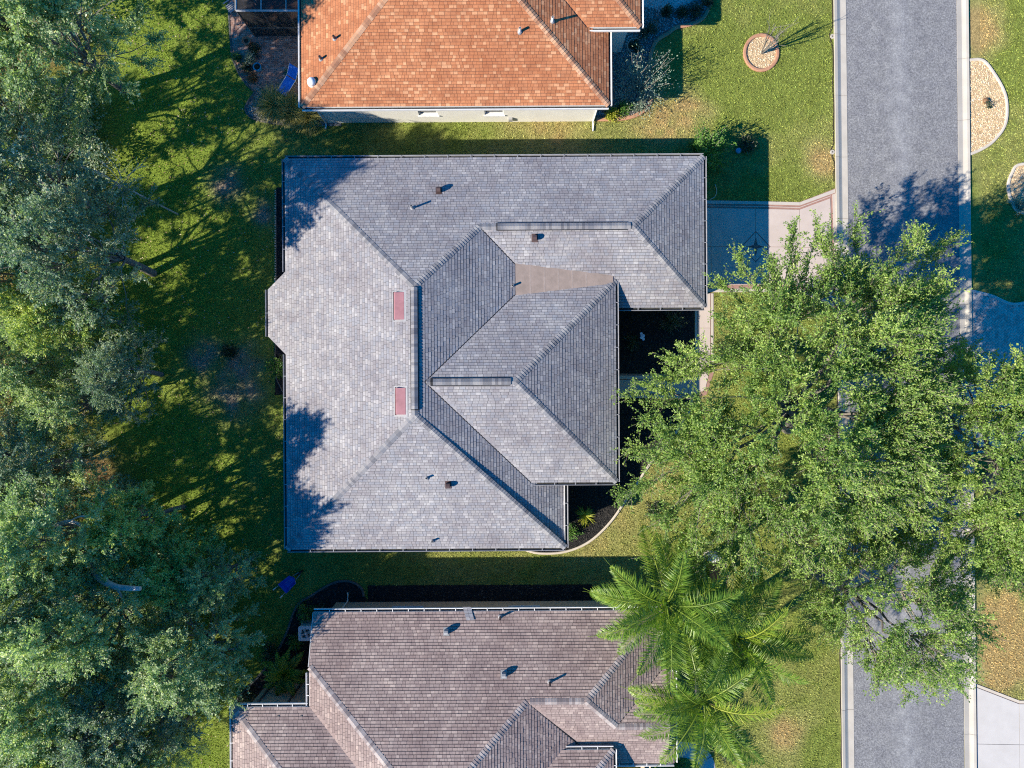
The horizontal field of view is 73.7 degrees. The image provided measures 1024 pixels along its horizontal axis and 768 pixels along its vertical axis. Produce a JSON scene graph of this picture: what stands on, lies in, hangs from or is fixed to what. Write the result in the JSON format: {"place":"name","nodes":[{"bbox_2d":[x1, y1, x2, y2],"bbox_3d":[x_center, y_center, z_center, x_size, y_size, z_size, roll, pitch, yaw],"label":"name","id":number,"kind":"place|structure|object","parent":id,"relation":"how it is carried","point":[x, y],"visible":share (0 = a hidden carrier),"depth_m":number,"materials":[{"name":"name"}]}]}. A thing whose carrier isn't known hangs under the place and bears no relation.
{"place":"outdoors","nodes":[
{"label":"outdoors","id":0,"kind":"place"},
{"bbox_2d":[0,0,1023,767],"bbox_3d":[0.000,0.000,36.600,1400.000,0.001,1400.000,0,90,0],"label":"ground","id":1,"kind":"structure","parent":0,"point":[154,464],"depth_m":36.60,"materials":[{"name":"plant"}]},
{"bbox_2d":[0,319,81,422],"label":"tree","id":2,"kind":"object","parent":1,"relation":"on","point":[7,372],"visible":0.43,"depth_m":31.25,"materials":[{"name":"green plant"}]},
{"bbox_2d":[0,43,87,179],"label":"tree","id":3,"kind":"object","parent":1,"relation":"on","point":[61,91],"visible":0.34,"depth_m":32.01,"materials":[{"name":"green plant"}]},
{"bbox_2d":[0,209,109,344],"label":"tree","id":4,"kind":"object","parent":1,"relation":"on","point":[3,325],"visible":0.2,"depth_m":30.33,"materials":[{"name":"green plant"}]},
{"bbox_2d":[0,674,111,767],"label":"tree","id":5,"kind":"object","parent":1,"relation":"on","point":[35,760],"visible":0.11,"depth_m":31.27,"materials":[{"name":"green plant"}]},
{"bbox_2d":[0,404,117,543],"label":"tree","id":6,"kind":"object","parent":1,"relation":"on","point":[13,470],"visible":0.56,"depth_m":31.12,"materials":[{"name":"green plant"}]},
{"bbox_2d":[0,531,124,688],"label":"tree","id":7,"kind":"object","parent":1,"relation":"on","point":[97,601],"visible":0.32,"depth_m":28.45,"materials":[{"name":"green plant"}]},
{"bbox_2d":[9,349,127,465],"bbox_3d":[-21.612,1.180,33.146,5.503,7.010,5.223,30,90,0],"label":"tree","id":8,"kind":"object","parent":1,"relation":"on","point":[36,417],"visible":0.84,"depth_m":31.32,"materials":[{"name":"green plant"}]},
{"bbox_2d":[0,83,138,261],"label":"tree","id":9,"kind":"object","parent":1,"relation":"on","point":[11,187],"visible":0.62,"depth_m":29.29,"materials":[{"name":"green plant"}]},
{"bbox_2d":[0,252,139,375],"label":"tree","id":10,"kind":"object","parent":1,"relation":"on","point":[29,330],"visible":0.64,"depth_m":30.55,"materials":[{"name":"green plant"}]},
{"bbox_2d":[0,594,162,767],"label":"tree","id":11,"kind":"object","parent":1,"relation":"on","point":[23,747],"visible":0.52,"depth_m":29.05,"materials":[{"name":"green plant"}]},
{"bbox_2d":[0,161,165,341],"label":"tree","id":12,"kind":"object","parent":1,"relation":"on","point":[36,277],"visible":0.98,"depth_m":28.18,"materials":[{"name":"green plant"}]},
{"bbox_2d":[0,0,173,134],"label":"tree","id":13,"kind":"object","parent":1,"relation":"on","point":[18,15],"visible":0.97,"depth_m":29.48,"materials":[{"name":"green plant"}]},
{"bbox_2d":[0,456,181,608],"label":"tree","id":14,"kind":"object","parent":1,"relation":"on","point":[24,523],"visible":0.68,"depth_m":28.39,"materials":[{"name":"green plant"}]},
{"bbox_2d":[54,515,85,530],"bbox_3d":[-18.785,5.920,29.030,1.776,0.920,0.835,0,90,0],"label":"bare limb","id":15,"kind":"object","parent":14,"relation":"attached to","point":[64,522],"visible":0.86,"depth_m":28.90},
{"bbox_2d":[90,562,141,599],"bbox_3d":[-17.447,8.633,29.765,3.472,2.121,1.109,15,90,0],"label":"bare limb","id":16,"kind":"object","parent":14,"relation":"attached to","point":[115,586],"visible":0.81,"depth_m":29.23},
{"bbox_2d":[23,702,165,767],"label":"tree","id":17,"kind":"object","parent":1,"relation":"on","point":[42,765],"visible":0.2,"depth_m":31.22,"materials":[{"name":"green plant"}]},
{"bbox_2d":[0,531,189,692],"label":"tree","id":18,"kind":"object","parent":1,"relation":"on","point":[30,653],"visible":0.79,"depth_m":28.54,"materials":[{"name":"green plant"}]},
{"bbox_2d":[0,0,208,767],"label":"undergrowth","id":19,"kind":"object","parent":1,"relation":"on","point":[94,153],"visible":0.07,"depth_m":35.74,"materials":[{"name":"green plant"}]},
{"bbox_2d":[69,323,168,426],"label":"tree","id":20,"kind":"object","parent":1,"relation":"on","point":[102,356],"visible":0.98,"depth_m":31.44,"materials":[{"name":"green plant"}]},
{"bbox_2d":[74,147,178,228],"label":"bare twigs","id":21,"kind":"object","parent":1,"relation":"on","point":[119,185],"visible":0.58,"depth_m":30.95,"materials":[{"name":"wood"}]},
{"bbox_2d":[42,630,212,767],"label":"tree","id":22,"kind":"object","parent":1,"relation":"on","point":[71,755],"visible":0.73,"depth_m":30.03,"materials":[{"name":"green plant"}]},
{"bbox_2d":[71,474,190,579],"bbox_3d":[-17.507,6.465,32.465,4.266,8.294,4.281,29,90,0],"label":"tree","id":23,"kind":"object","parent":1,"relation":"on","point":[111,520],"visible":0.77,"depth_m":30.45,"materials":[{"name":"green plant"}]},
{"bbox_2d":[1,0,296,766],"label":"fallen leaves","id":24,"kind":"object","parent":1,"relation":"on","point":[183,297],"visible":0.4,"depth_m":36.52,"materials":[{"name":"brown plant"}]},
{"bbox_2d":[99,712,210,767],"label":"tree","id":25,"kind":"object","parent":1,"relation":"on","point":[152,762],"visible":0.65,"depth_m":32.21,"materials":[{"name":"green plant"}]},
{"bbox_2d":[117,519,227,614],"bbox_3d":[-16.236,8.849,33.195,4.621,6.831,4.638,0,90,0],"label":"tree","id":26,"kind":"object","parent":1,"relation":"on","point":[160,592],"visible":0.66,"depth_m":31.37,"materials":[{"name":"green plant"}]},
{"bbox_2d":[106,564,267,729],"bbox_3d":[-15.665,12.335,32.477,7.282,8.295,7.568,6,90,0],"label":"tree","id":27,"kind":"object","parent":1,"relation":"on","point":[145,673],"visible":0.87,"depth_m":30.79,"materials":[{"name":"green plant"}]},
{"bbox_2d":[175,543,266,619],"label":"tree","id":28,"kind":"object","parent":1,"relation":"on","point":[221,588],"visible":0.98,"depth_m":31.91,"materials":[{"name":"green plant"}]},
{"bbox_2d":[215,343,238,359],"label":"shrub","id":29,"kind":"object","parent":1,"relation":"on","point":[228,350],"visible":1,"depth_m":36.30,"materials":[{"name":"green plant"}]},
{"bbox_2d":[228,0,297,94],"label":"patio","id":30,"kind":"structure","parent":1,"relation":"on","point":[278,55],"depth_m":36.57,"materials":[{"name":"stone"}]},
{"bbox_2d":[223,0,234,17],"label":"patio chair","id":31,"kind":"object","parent":30,"relation":"on","point":[231,8],"visible":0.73,"depth_m":36.12,"materials":[{"name":"grey metal"}]},
{"bbox_2d":[230,51,242,62],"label":"potted plant","id":32,"kind":"object","parent":30,"relation":"on","point":[234,57],"visible":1,"depth_m":36.39,"materials":[{"name":"green plant"}]},
{"bbox_2d":[236,58,252,75],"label":"potted plant","id":33,"kind":"object","parent":30,"relation":"on","point":[244,67],"visible":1,"depth_m":36.38,"materials":[{"name":"green plant"}]},
{"bbox_2d":[241,36,250,45],"bbox_3d":[-14.114,-18.229,36.385,0.480,0.370,0.473,0,90,0],"label":"planter pot","id":34,"kind":"object","parent":30,"relation":"on","point":[246,40],"visible":0.99,"depth_m":36.25,"materials":[{"name":"ceramic"}]},
{"bbox_2d":[244,50,257,66],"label":"potted plant","id":35,"kind":"object","parent":30,"relation":"on","point":[250,59],"visible":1,"depth_m":36.28,"materials":[{"name":"green plant"}]},
{"bbox_2d":[245,70,260,84],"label":"potted plant","id":36,"kind":"object","parent":30,"relation":"on","point":[251,77],"visible":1,"depth_m":36.34,"materials":[{"name":"green plant"}]},
{"bbox_2d":[246,39,261,56],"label":"potted plant","id":37,"kind":"object","parent":30,"relation":"on","point":[254,47],"visible":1,"depth_m":36.38,"materials":[{"name":"green plant"}]},
{"bbox_2d":[253,62,261,71],"bbox_3d":[-13.543,-16.857,36.390,0.440,0.360,0.440,0,90,0],"label":"glazed pot","id":38,"kind":"object","parent":30,"relation":"on","point":[257,66],"visible":1,"depth_m":36.27,"materials":[{"name":"teal ceramic"}]},
{"bbox_2d":[235,0,297,36],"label":"screen enclosure","id":39,"kind":"object","parent":30,"relation":"on","point":[269,18],"visible":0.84,"depth_m":34.60,"materials":[{"name":"brown metal"}]},
{"bbox_2d":[277,63,297,95],"bbox_3d":[-11.847,-16.074,36.204,0.596,0.732,1.539,32,90,0],"label":"lounge chair","id":40,"kind":"object","parent":30,"relation":"on","point":[287,81],"visible":0.95,"depth_m":36.25,"materials":[{"name":"blue fabric"}]},
{"bbox_2d":[274,190,275,281],"bbox_3d":[-12.671,-7.720,36.538,0.112,0.065,5.325,0,90,0],"label":"stone rim","id":41,"kind":"object","parent":1,"relation":"on","point":[275,236],"visible":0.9,"depth_m":36.52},
{"bbox_2d":[276,187,283,280],"bbox_3d":[-12.027,-7.766,36.581,1.314,0.137,5.592,0,90,0],"label":"mulch bed","id":42,"kind":"object","parent":1,"relation":"on","point":[279,272],"visible":0.27,"depth_m":36.58,"materials":[{"name":"soil"}]},
{"bbox_2d":[274,344,285,394],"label":"mulch bed","id":43,"kind":"object","parent":1,"relation":"on","point":[279,352],"visible":0.2,"depth_m":36.58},
{"bbox_2d":[264,355,282,378],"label":"shrub","id":44,"kind":"object","parent":43,"relation":"on","point":[277,369],"visible":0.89,"depth_m":36.16,"materials":[{"name":"green plant"}]},
{"bbox_2d":[273,570,302,597],"bbox_3d":[-11.808,10.522,36.301,1.722,0.603,0.660,-42,90,0],"label":"wheelbarrow","id":45,"kind":"object","parent":1,"relation":"on","point":[287,584],"visible":1,"depth_m":36.20,"materials":[{"name":"blue paint"}]},
{"bbox_2d":[244,92,340,126],"bbox_3d":[-11.715,-14.729,36.585,5.241,0.130,1.902,0,90,0],"label":"rock bed","id":46,"kind":"object","parent":1,"relation":"on","point":[249,112],"visible":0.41,"depth_m":36.57,"materials":[{"name":"grey stone"}]},
{"bbox_2d":[251,80,293,128],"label":"ornamental grass","id":47,"kind":"object","parent":46,"relation":"on","point":[266,104],"depth_m":36.17,"materials":[{"name":"plant"}]},
{"bbox_2d":[270,86,310,134],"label":"ornamental grass","id":48,"kind":"object","parent":46,"relation":"on","point":[291,101],"depth_m":36.16,"materials":[{"name":"plant"}]},
{"bbox_2d":[288,101,322,138],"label":"ornamental grass","id":49,"kind":"object","parent":46,"relation":"on","point":[310,126],"depth_m":36.25,"materials":[{"name":"plant"}]},
{"bbox_2d":[237,580,367,702],"bbox_3d":[-10.754,14.584,36.575,4.292,0.150,9.256,32,90,0],"label":"mulch bed","id":50,"kind":"object","parent":1,"relation":"on","point":[330,595],"visible":0.29,"depth_m":36.57,"materials":[{"name":"soil"}]},
{"bbox_2d":[235,686,257,702],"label":"shrub","id":51,"kind":"object","parent":50,"relation":"on","point":[246,697],"visible":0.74,"depth_m":36.22,"materials":[{"name":"green plant"}]},
{"bbox_2d":[258,640,282,668],"bbox_3d":[-12.797,14.322,36.191,1.321,0.920,1.542,0,90,0],"label":"shrub","id":52,"kind":"object","parent":50,"relation":"on","point":[270,654],"visible":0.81,"depth_m":36.19,"materials":[{"name":"green plant"}]},
{"bbox_2d":[260,648,307,695],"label":"palm tree","id":53,"kind":"object","parent":50,"relation":"on","point":[284,670],"visible":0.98,"depth_m":34.95,"materials":[{"name":"green plant"}]},
{"bbox_2d":[285,633,302,650],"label":"shrub","id":54,"kind":"object","parent":50,"relation":"on","point":[295,643],"visible":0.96,"depth_m":36.30,"materials":[{"name":"green plant"}]},
{"bbox_2d":[298,619,311,640],"bbox_3d":[-10.816,13.079,36.167,0.920,0.865,0.920,-1,90,0],"label":"air conditioner","id":55,"kind":"object","parent":50,"relation":"on","point":[304,631],"visible":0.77,"depth_m":35.77,"materials":[{"name":"metal"}]},
{"bbox_2d":[296,599,315,623],"bbox_3d":[-10.800,12.201,36.107,1.418,1.020,1.489,0,90,0],"label":"shrub","id":56,"kind":"object","parent":50,"relation":"on","point":[304,610],"visible":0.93,"depth_m":36.15,"materials":[{"name":"green plant"}]},
{"bbox_2d":[229,593,677,767],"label":"house","id":57,"kind":"structure","parent":1,"relation":"on","point":[498,684],"depth_m":32.76,"materials":[{"name":"brown"}]},
{"bbox_2d":[509,605,539,606],"bbox_3d":[0.633,11.645,35.636,1.620,0.068,0.170,0,90,0],"label":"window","id":58,"kind":"structure","parent":57,"relation":"in","point":[509,605],"depth_m":35.61,"materials":[{"name":"white glass"}]},
{"bbox_2d":[298,0,643,130],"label":"house","id":59,"kind":"structure","parent":1,"relation":"on","point":[379,61],"depth_m":33.14,"materials":[{"name":"orange"}]},
{"bbox_2d":[418,111,439,116],"bbox_3d":[-4.352,-14.073,34.986,1.119,1.468,0.225,0,90,0],"label":"window","id":60,"kind":"structure","parent":59,"relation":"in","point":[420,112],"depth_m":35.64,"materials":[{"name":"white glass"}]},
{"bbox_2d":[484,110,504,116],"bbox_3d":[-0.923,-14.094,34.986,1.119,1.468,0.225,0,90,0],"label":"window","id":61,"kind":"structure","parent":59,"relation":"in","point":[498,111],"depth_m":35.58,"materials":[{"name":"white glass"}]},
{"bbox_2d":[367,583,591,601],"bbox_3d":[-1.722,11.251,36.574,12.084,0.152,1.124,0,90,0],"label":"mulch bed","id":62,"kind":"object","parent":1,"relation":"on","point":[444,593],"visible":0.98,"depth_m":36.58,"materials":[{"name":"soil"}]},
{"bbox_2d":[265,153,707,551],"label":"house","id":63,"kind":"structure","parent":1,"relation":"on","point":[442,332],"depth_m":32.78,"materials":[{"name":"grey"}]},
{"bbox_2d":[526,398,692,554],"bbox_3d":[4.418,4.339,36.580,5.117,0.140,11.825,36,90,0],"label":"mulch bed","id":64,"kind":"object","parent":1,"relation":"on","point":[598,500],"visible":0.39,"depth_m":36.58,"materials":[{"name":"soil"}]},
{"bbox_2d":[568,522,583,541],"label":"shrub","id":65,"kind":"object","parent":64,"relation":"on","point":[571,533],"visible":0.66,"depth_m":36.27,"materials":[{"name":"green plant"}]},
{"bbox_2d":[574,505,594,526],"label":"spiky plant","id":66,"kind":"object","parent":64,"relation":"on","point":[584,514],"visible":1,"depth_m":36.43,"materials":[{"name":"green plant"}]},
{"bbox_2d":[644,500,659,516],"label":"shrub","id":67,"kind":"object","parent":1,"relation":"on","point":[655,507],"visible":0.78,"depth_m":36.37,"materials":[{"name":"green plant"}]},
{"bbox_2d":[596,0,711,120],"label":"gravel bed","id":68,"kind":"object","parent":1,"relation":"on","point":[672,23],"visible":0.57,"depth_m":36.57,"materials":[{"name":"gravel"}]},
{"bbox_2d":[603,106,619,123],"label":"shrub","id":69,"kind":"object","parent":68,"relation":"on","point":[610,114],"visible":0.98,"depth_m":36.30,"materials":[{"name":"yellow plant"}]},
{"bbox_2d":[615,99,633,118],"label":"shrub","id":70,"kind":"object","parent":68,"relation":"on","point":[622,106],"visible":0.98,"depth_m":36.25,"materials":[{"name":"green plant"}]},
{"bbox_2d":[628,38,641,52],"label":"shrub","id":71,"kind":"object","parent":68,"relation":"on","point":[633,44],"visible":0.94,"depth_m":36.36,"materials":[{"name":"green plant"}]},
{"bbox_2d":[632,99,644,111],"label":"shrub","id":72,"kind":"object","parent":68,"relation":"on","point":[637,108],"visible":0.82,"depth_m":36.29,"materials":[{"name":"plant"}]},
{"bbox_2d":[612,33,679,127],"bbox_3d":[6.897,-15.839,34.957,4.085,3.432,4.045,31,90,0],"label":"bare bush","id":73,"kind":"object","parent":68,"relation":"on","point":[639,70],"visible":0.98,"depth_m":35.60,"materials":[{"name":"plant"}]},
{"bbox_2d":[637,17,662,42],"bbox_3d":[7.239,-18.791,36.175,1.346,0.945,1.338,0,90,0],"label":"shrub","id":74,"kind":"object","parent":68,"relation":"on","point":[651,28],"visible":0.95,"depth_m":36.23,"materials":[{"name":"green plant"}]},
{"bbox_2d":[660,3,673,18],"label":"shrub","id":75,"kind":"object","parent":68,"relation":"on","point":[667,10],"visible":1,"depth_m":36.33,"materials":[{"name":"green plant"}]},
{"bbox_2d":[675,5,689,19],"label":"shrub","id":76,"kind":"object","parent":68,"relation":"on","point":[682,10],"visible":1,"depth_m":36.38,"materials":[{"name":"green plant"}]},
{"bbox_2d":[688,1,705,20],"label":"shrub","id":77,"kind":"object","parent":68,"relation":"on","point":[696,8],"visible":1,"depth_m":36.32,"materials":[{"name":"green plant"}]},
{"bbox_2d":[701,0,714,8],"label":"shrub","id":78,"kind":"object","parent":68,"relation":"on","point":[707,2],"visible":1,"depth_m":36.37,"materials":[{"name":"green plant"}]},
{"bbox_2d":[619,311,694,373],"bbox_3d":[7.309,-2.576,36.579,5.027,0.142,4.095,0,90,0],"label":"mulch bed","id":79,"kind":"object","parent":1,"relation":"on","point":[635,324],"visible":0.52,"depth_m":36.58,"materials":[{"name":"soil"}]},
{"bbox_2d":[658,311,684,337],"bbox_3d":[8.504,-3.220,36.074,1.457,1.111,1.456,34,90,0],"label":"shrub","id":80,"kind":"object","parent":79,"relation":"on","point":[671,320],"visible":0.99,"depth_m":36.22,"materials":[{"name":"green plant"}]},
{"bbox_2d":[619,293,713,399],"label":"front walk","id":81,"kind":"structure","parent":1,"relation":"on","point":[701,319],"depth_m":36.57,"materials":[{"name":"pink concrete"}]},
{"bbox_2d":[644,0,693,9],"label":"front walk","id":82,"kind":"structure","parent":1,"relation":"on","point":[656,3],"depth_m":36.57,"materials":[{"name":"concrete"}]},
{"bbox_2d":[584,519,759,700],"bbox_3d":[6.781,9.678,31.806,7.445,9.682,6.836,-26,90,0],"label":"palm tree","id":83,"kind":"object","parent":1,"relation":"on","point":[689,607],"visible":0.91,"depth_m":29.06,"materials":[{"name":"green plant"}]},
{"bbox_2d":[668,758,686,767],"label":"shrub","id":84,"kind":"object","parent":1,"relation":"on","point":[679,764],"visible":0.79,"depth_m":36.34,"materials":[{"name":"green plant"}]},
{"bbox_2d":[677,742,714,767],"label":"front walk","id":85,"kind":"structure","parent":1,"relation":"on","point":[709,763],"depth_m":36.57,"materials":[{"name":"concrete"}]},
{"bbox_2d":[620,621,794,767],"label":"palm tree","id":86,"kind":"object","parent":1,"relation":"on","point":[678,702],"visible":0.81,"depth_m":29.47,"materials":[{"name":"green plant"}]},
{"bbox_2d":[688,122,736,172],"bbox_3d":[10.314,-12.322,35.458,2.536,2.461,2.752,0,90,0],"label":"shrub","id":87,"kind":"object","parent":1,"relation":"on","point":[700,145],"visible":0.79,"depth_m":35.41,"materials":[{"name":"green plant"}]},
{"bbox_2d":[704,551,720,581],"bbox_3d":[10.629,9.681,36.140,0.720,0.920,1.500,0,90,0],"label":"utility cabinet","id":88,"kind":"object","parent":1,"relation":"on","point":[714,573],"visible":0.25,"depth_m":35.69,"materials":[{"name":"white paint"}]},
{"bbox_2d":[706,736,741,764],"bbox_3d":[11.289,19.501,36.023,1.954,1.262,1.919,0,90,0],"label":"shrub","id":89,"kind":"object","parent":1,"relation":"on","point":[719,754],"visible":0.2,"depth_m":36.13,"materials":[{"name":"green plant"}]},
{"bbox_2d":[651,561,820,713],"bbox_3d":[10.134,11.407,32.404,7.525,8.463,7.036,0,90,0],"label":"palm tree","id":90,"kind":"object","parent":1,"relation":"on","point":[750,611],"visible":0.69,"depth_m":29.63,"materials":[{"name":"green plant"}]},
{"bbox_2d":[737,133,759,157],"bbox_3d":[12.518,-12.776,36.129,1.206,0.978,1.260,45,90,0],"label":"shrub","id":91,"kind":"object","parent":1,"relation":"on","point":[749,143],"visible":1,"depth_m":36.20,"materials":[{"name":"green plant"}]},
{"bbox_2d":[743,33,779,71],"bbox_3d":[13.343,-17.743,36.575,1.941,0.150,2.056,0,90,0],"label":"gravel bed","id":92,"kind":"object","parent":1,"relation":"on","point":[755,59],"visible":0.91,"depth_m":36.57,"materials":[{"name":"gravel"}]},
{"bbox_2d":[761,16,798,53],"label":"bare tree","id":93,"kind":"object","parent":92,"relation":"on","point":[771,42],"visible":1,"depth_m":34.92,"materials":[{"name":"beige plant"}]},
{"bbox_2d":[606,200,973,593],"bbox_3d":[12.718,0.691,31.176,16.905,11.164,18.355,0,90,0],"label":"oak tree","id":94,"kind":"object","parent":1,"relation":"on","point":[896,424],"visible":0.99,"depth_m":28.73,"materials":[{"name":"green plant"}]},
{"bbox_2d":[829,0,834,180],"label":"lawn edge cut","id":95,"kind":"object","parent":1,"relation":"on","point":[832,90],"visible":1,"depth_m":36.58,"materials":[{"name":"soil"}]},
{"bbox_2d":[835,325,841,767],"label":"lawn edge cut","id":96,"kind":"object","parent":1,"relation":"on","point":[839,624],"visible":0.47,"depth_m":36.58,"materials":[{"name":"soil"}]},
{"bbox_2d":[833,0,853,767],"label":"kerb","id":97,"kind":"structure","parent":1,"relation":"on","point":[841,187],"depth_m":36.57,"materials":[{"name":"concrete"}]},
{"bbox_2d":[778,523,1009,708],"bbox_3d":[17.302,10.083,31.820,10.822,9.732,9.117,0,90,0],"label":"oak tree","id":98,"kind":"object","parent":1,"relation":"on","point":[941,604],"visible":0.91,"depth_m":29.50,"materials":[{"name":"green plant"}]},
{"bbox_2d":[865,332,1023,600],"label":"oak tree","id":99,"kind":"object","parent":1,"relation":"on","point":[1005,530],"visible":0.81,"depth_m":28.87,"materials":[{"name":"green plant"}]},
{"bbox_2d":[957,0,976,767],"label":"kerb","id":100,"kind":"structure","parent":1,"relation":"on","point":[970,742],"depth_m":36.56,"materials":[{"name":"concrete"}]},
{"bbox_2d":[969,58,1008,154],"bbox_3d":[25.487,-14.840,36.585,2.212,0.130,5.249,0,90,0],"label":"gravel bed","id":101,"kind":"object","parent":1,"relation":"on","point":[987,127],"visible":1,"depth_m":36.57,"materials":[{"name":"gravel"}]},
{"bbox_2d":[1006,163,1023,213],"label":"gravel bed","id":102,"kind":"object","parent":1,"relation":"on","point":[1015,185],"visible":0.94,"depth_m":36.57,"materials":[{"name":"gravel"}]},
{"bbox_2d":[1006,195,1023,217],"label":"shrub","id":103,"kind":"object","parent":102,"relation":"on","point":[1020,204],"visible":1,"depth_m":36.32,"materials":[{"name":"plant"}]},
{"bbox_2d":[707,188,836,306],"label":"driveway","id":104,"kind":"structure","parent":0,"point":[757,226],"depth_m":36.57,"materials":[{"name":"pink concrete"}]},
{"bbox_2d":[846,0,963,767],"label":"road","id":105,"kind":"structure","parent":0,"point":[902,113],"depth_m":36.57,"materials":[{"name":"asphalt"}]},
{"bbox_2d":[972,290,1023,453],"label":"driveway","id":106,"kind":"structure","parent":0,"point":[997,322],"depth_m":36.57,"materials":[{"name":"concrete"}]},
{"bbox_2d":[976,684,1023,767],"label":"driveway","id":107,"kind":"structure","parent":0,"point":[1000,728],"depth_m":36.57,"materials":[{"name":"concrete"}]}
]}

